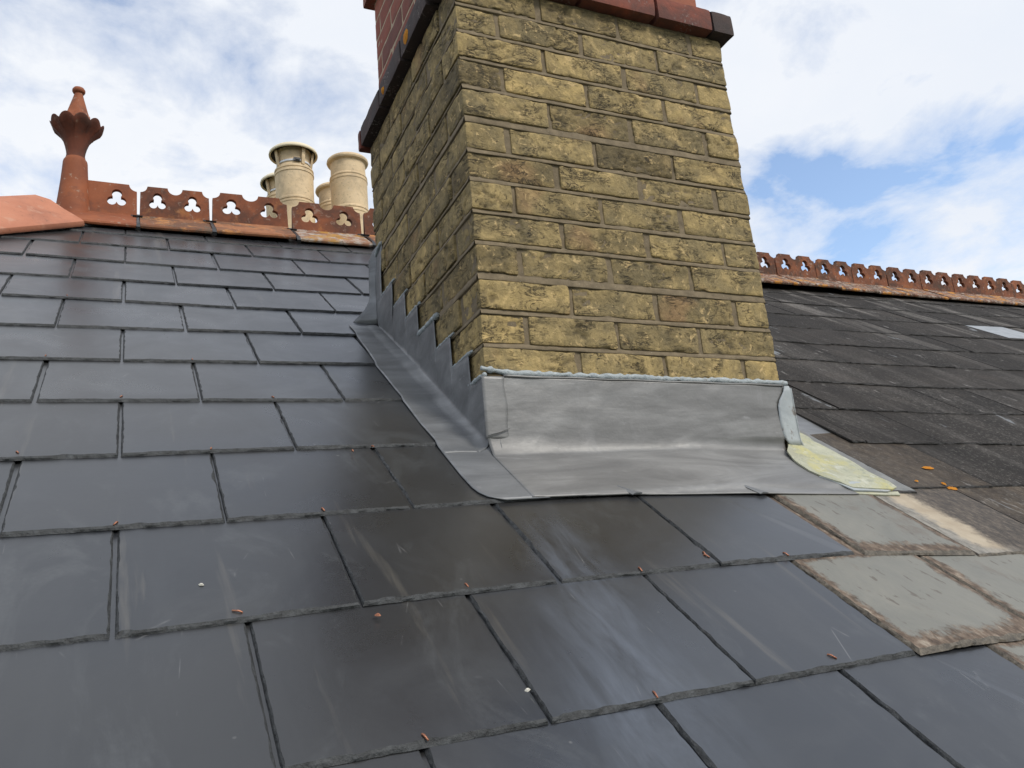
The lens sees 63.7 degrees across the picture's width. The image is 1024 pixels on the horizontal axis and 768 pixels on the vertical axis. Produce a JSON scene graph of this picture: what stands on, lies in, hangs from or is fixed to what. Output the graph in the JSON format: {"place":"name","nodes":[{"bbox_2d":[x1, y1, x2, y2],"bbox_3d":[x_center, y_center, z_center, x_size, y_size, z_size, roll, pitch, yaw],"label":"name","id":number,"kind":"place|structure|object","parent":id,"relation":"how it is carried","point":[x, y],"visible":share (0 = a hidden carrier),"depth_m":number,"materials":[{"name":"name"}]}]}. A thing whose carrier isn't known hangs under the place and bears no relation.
{"place":"outdoors","nodes":[
{"label":"outdoors","id":0,"kind":"place"},
{"bbox_2d":[0,0,1023,291],"label":"sky","id":1,"kind":"structure","parent":0,"point":[883,133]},
{"bbox_2d":[762,283,1023,669],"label":"old slate roof","id":2,"kind":"structure","parent":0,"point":[918,402],"depth_m":2.18,"materials":[{"name":"grey stone"}]},
{"bbox_2d":[349,240,899,500],"bbox_3d":[0.148,-0.079,2.170,0.998,0.933,1.086,0,-14,-25],"label":"lead flashing","id":3,"kind":"object","parent":2,"relation":"on","point":[510,435],"visible":1,"depth_m":1.76,"materials":[{"name":"grey metal"}]},
{"bbox_2d":[756,252,800,285],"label":"ridge tile","id":4,"kind":"object","parent":2,"relation":"on","point":[769,274],"visible":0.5,"depth_m":4.87,"materials":[{"name":"ceramic"}]},
{"bbox_2d":[774,253,841,288],"bbox_3d":[1.719,-0.651,4.983,0.312,0.267,0.364,1,-15,-25],"label":"ridge tile","id":5,"kind":"object","parent":2,"relation":"on","point":[794,271],"visible":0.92,"depth_m":4.96,"materials":[{"name":"ceramic"}]},
{"bbox_2d":[814,259,878,292],"bbox_3d":[2.000,-0.638,5.110,0.301,0.267,0.364,1,-15,-25],"label":"ridge tile","id":6,"kind":"object","parent":2,"relation":"on","point":[834,276],"visible":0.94,"depth_m":5.09,"materials":[{"name":"ceramic"}]},
{"bbox_2d":[851,263,914,296],"bbox_3d":[2.276,-0.630,5.239,0.304,0.267,0.364,1,-15,-26],"label":"ridge tile","id":7,"kind":"object","parent":2,"relation":"on","point":[879,284],"visible":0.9,"depth_m":5.22,"materials":[{"name":"ceramic"}]},
{"bbox_2d":[885,267,948,299],"bbox_3d":[2.556,-0.625,5.367,0.307,0.267,0.364,1,-15,-25],"label":"ridge tile","id":8,"kind":"object","parent":2,"relation":"on","point":[903,283],"visible":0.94,"depth_m":5.35,"materials":[{"name":"ceramic"}]},
{"bbox_2d":[919,270,981,302],"bbox_3d":[2.838,-0.622,5.498,0.312,0.267,0.364,2,-15,-25],"label":"ridge tile","id":9,"kind":"object","parent":2,"relation":"on","point":[935,285],"visible":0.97,"depth_m":5.48,"materials":[{"name":"ceramic"}]},
{"bbox_2d":[951,274,1012,304],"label":"ridge tile","id":10,"kind":"object","parent":2,"relation":"on","point":[966,288],"visible":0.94,"depth_m":5.61,"materials":[{"name":"ceramic"}]},
{"bbox_2d":[982,277,1023,305],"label":"ridge tile","id":11,"kind":"object","parent":2,"relation":"on","point":[995,290],"visible":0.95,"depth_m":5.75,"materials":[{"name":"ceramic"}]},
{"bbox_2d":[1010,280,1023,299],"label":"ridge tile","id":12,"kind":"object","parent":2,"relation":"on","point":[1018,285],"visible":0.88,"depth_m":5.85,"materials":[{"name":"ceramic"}]},
{"bbox_3d":[-1.393,0.526,6.348,1.025,3.320,1.100,0,-14,-25],"label":"rear chimney","id":13,"kind":"object","parent":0,"visible":0},
{"bbox_2d":[260,172,275,217],"bbox_3d":[-1.911,-1.346,6.928,0.378,0.836,0.378,0,-14,-25],"label":"chimney pot","id":14,"kind":"object","parent":13,"relation":"on","point":[267,183],"visible":0.23,"depth_m":6.88,"materials":[{"name":"ceramic"}]},
{"bbox_2d":[269,142,317,227],"bbox_3d":[-1.696,-1.453,6.443,0.378,0.836,0.378,0,-14,-25],"label":"chimney pot","id":15,"kind":"object","parent":13,"relation":"on","point":[294,162],"visible":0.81,"depth_m":6.36,"materials":[{"name":"ceramic"}]},
{"bbox_2d":[315,182,331,209],"bbox_3d":[-1.508,-1.303,7.104,0.340,0.820,0.340,0,-14,-25],"label":"chimney pot","id":16,"kind":"object","parent":13,"relation":"on","point":[323,192],"visible":0.13,"depth_m":7.04,"materials":[{"name":"ceramic"}]},
{"bbox_2d":[326,152,368,233],"bbox_3d":[-1.301,-1.420,6.618,0.340,0.820,0.340,0,-14,-25],"label":"chimney pot","id":17,"kind":"object","parent":13,"relation":"on","point":[348,182],"visible":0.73,"depth_m":6.54,"materials":[{"name":"ceramic"}]},
{"bbox_3d":[2.561,4.695,3.877,8.950,5.343,7.893,0,-14,-25],"label":"house wall","id":18,"kind":"object","parent":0,"visible":0},
{"bbox_2d":[0,214,1023,767],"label":"slate roof","id":19,"kind":"structure","parent":18,"relation":"on","point":[232,424],"depth_m":1.15,"materials":[{"name":"grey stone"}]},
{"bbox_2d":[0,195,84,233],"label":"hip tile","id":20,"kind":"object","parent":19,"relation":"on","point":[23,213],"visible":0.89,"depth_m":3.03,"materials":[{"name":"ceramic"}]},
{"bbox_2d":[50,86,136,227],"bbox_3d":[-1.746,-0.917,3.440,0.340,0.694,0.364,2,-15,-25],"label":"finial","id":21,"kind":"object","parent":19,"relation":"on","point":[77,130],"visible":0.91,"depth_m":3.39,"materials":[{"name":"ceramic"}]},
{"bbox_2d":[131,187,212,233],"bbox_3d":[-1.453,-0.701,3.512,0.312,0.281,0.373,0,-14,-25],"label":"ridge tile","id":22,"kind":"object","parent":19,"relation":"on","point":[173,215],"visible":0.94,"depth_m":3.50,"materials":[{"name":"orange ceramic"}]},
{"bbox_2d":[203,193,295,239],"bbox_3d":[-1.174,-0.703,3.642,0.362,0.281,0.373,0,-14,-25],"label":"ridge tile","id":23,"kind":"object","parent":19,"relation":"on","point":[249,220],"visible":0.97,"depth_m":3.63,"materials":[{"name":"orange ceramic"}]},
{"bbox_2d":[287,202,372,246],"bbox_3d":[-0.866,-0.695,3.784,0.357,0.281,0.373,1,-14,-25],"label":"ridge tile","id":24,"kind":"object","parent":19,"relation":"on","point":[326,228],"visible":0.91,"depth_m":3.77,"materials":[{"name":"ceramic"}]},
{"bbox_2d":[357,208,375,248],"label":"ridge tile","id":25,"kind":"object","parent":19,"relation":"on","point":[368,231],"visible":0.11,"depth_m":3.88,"materials":[{"name":"orange ceramic"}]},
{"bbox_2d":[358,0,787,449],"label":"chimney","id":26,"kind":"object","parent":19,"relation":"on","point":[557,185],"visible":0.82,"depth_m":1.97,"materials":[{"name":"yellow brick"}]}
]}

